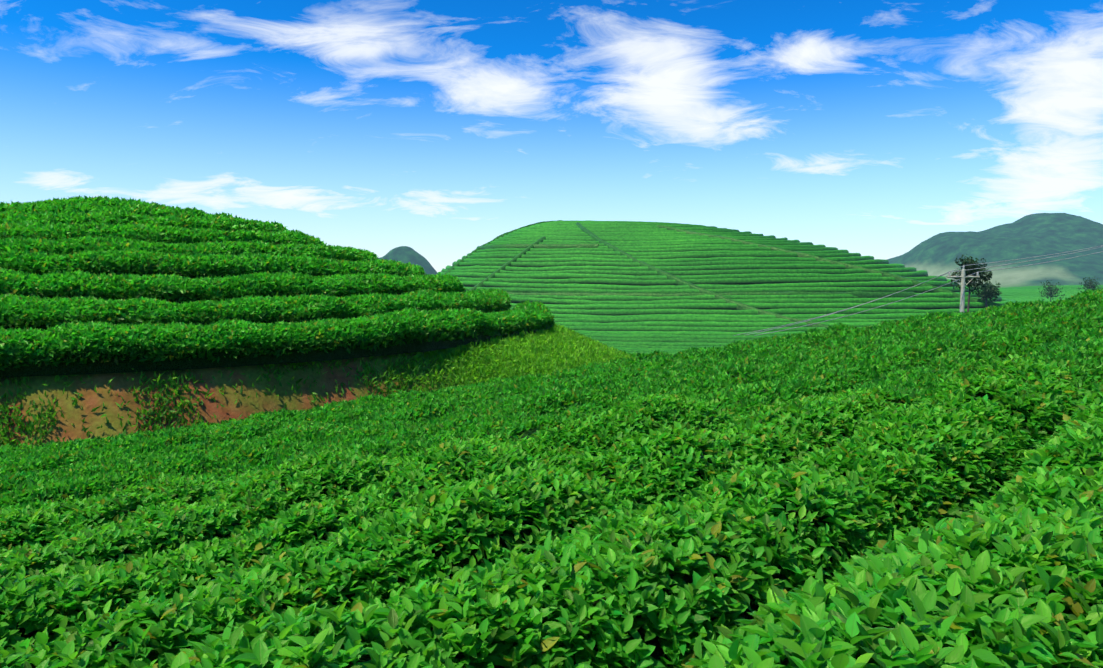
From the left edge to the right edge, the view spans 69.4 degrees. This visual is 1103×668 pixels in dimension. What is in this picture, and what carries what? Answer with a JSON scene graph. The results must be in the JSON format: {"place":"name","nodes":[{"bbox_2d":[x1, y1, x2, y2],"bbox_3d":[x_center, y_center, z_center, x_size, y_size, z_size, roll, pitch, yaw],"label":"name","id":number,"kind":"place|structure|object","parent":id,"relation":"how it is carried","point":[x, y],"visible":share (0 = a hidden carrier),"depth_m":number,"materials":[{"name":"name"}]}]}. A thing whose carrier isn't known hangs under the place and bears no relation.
{"place":"outdoors","nodes":[
{"label":"outdoors","id":0,"kind":"place"},
{"bbox_2d":[0,213,1102,446],"bbox_3d":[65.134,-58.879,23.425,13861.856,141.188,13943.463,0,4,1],"label":"ground","id":1,"kind":"structure","parent":0,"point":[1036,235],"depth_m":23.75,"materials":[{"name":"brown soil"}]},
{"bbox_2d":[0,201,547,377],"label":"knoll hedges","id":2,"kind":"object","parent":1,"relation":"on","point":[136,365],"visible":0.12,"depth_m":23.50,"materials":[{"name":"green plant"}]},
{"bbox_2d":[0,195,554,370],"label":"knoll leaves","id":3,"kind":"object","parent":2,"relation":"attached to","point":[451,295],"visible":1,"depth_m":26.73,"materials":[{"name":"green plant"}]},
{"bbox_2d":[0,322,635,445],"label":"bank grass","id":4,"kind":"structure","parent":1,"relation":"on","point":[555,348],"depth_m":26.32,"materials":[{"name":"green plant"}]},
{"bbox_2d":[0,314,1102,667],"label":"tea field bushes","id":5,"kind":"object","parent":1,"relation":"on","point":[656,654],"visible":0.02,"depth_m":5.16,"materials":[{"name":"green plant"}]},
{"bbox_2d":[0,288,1102,667],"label":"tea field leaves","id":6,"kind":"object","parent":5,"relation":"attached to","point":[978,564],"visible":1,"depth_m":5.05,"materials":[{"name":"green plant"}]},
{"bbox_2d":[619,349,673,359],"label":"valley hedge","id":7,"kind":"object","parent":1,"relation":"on","point":[639,355],"depth_m":65.71,"materials":[{"name":"green plant"}]},
{"bbox_2d":[443,220,1003,327],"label":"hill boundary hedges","id":8,"kind":"object","parent":1,"relation":"on","point":[743,306],"visible":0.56,"depth_m":136.97,"materials":[{"name":"green plant"}]},
{"bbox_2d":[437,220,1015,357],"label":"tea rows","id":9,"kind":"object","parent":1,"relation":"on","point":[666,324],"visible":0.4,"depth_m":136.22,"materials":[{"name":"green plant"}]},
{"bbox_2d":[947,269,979,311],"bbox_3d":[21.945,-0.133,42.648,1.700,6.640,0.300,0,4,1],"label":"utility pole","id":10,"kind":"object","parent":1,"relation":"on","point":[962,299],"visible":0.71,"depth_m":42.44,"materials":[{"name":"concrete"}]},
{"bbox_2d":[734,245,1102,335],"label":"power lines","id":11,"kind":"object","parent":10,"relation":"attached to","point":[920,293],"visible":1,"depth_m":41.62,"materials":[{"name":"grey metal"}]},
{"bbox_2d":[948,254,991,311],"bbox_3d":[24.231,-0.425,45.958,2.314,8.410,1.945,0,4,1],"label":"tree","id":12,"kind":"object","parent":1,"relation":"on","point":[986,277],"depth_m":45.70,"materials":[{"name":"green plant"}]},
{"bbox_2d":[973,281,1001,307],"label":"tree","id":13,"kind":"object","parent":1,"relation":"on","point":[986,292],"depth_m":130.86,"materials":[{"name":"green plant"}]},
{"bbox_2d":[979,285,1102,301],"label":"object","id":14,"kind":"object","parent":1,"relation":"on","point":[1026,293],"visible":0.21,"depth_m":289.69,"materials":[{"name":"green plant"}]},
{"bbox_2d":[1038,280,1064,301],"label":"tree","id":15,"kind":"object","parent":1,"relation":"on","point":[1048,288],"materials":[{"name":"green plant"}]},
{"bbox_2d":[1078,277,1101,291],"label":"tree","id":16,"kind":"object","parent":1,"relation":"on","point":[1092,286],"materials":[{"name":"green plant"}]},
{"bbox_2d":[0,0,1102,272],"label":"sky","id":17,"kind":"structure","parent":0,"point":[441,130],"materials":[{"name":"blue"}]}
]}

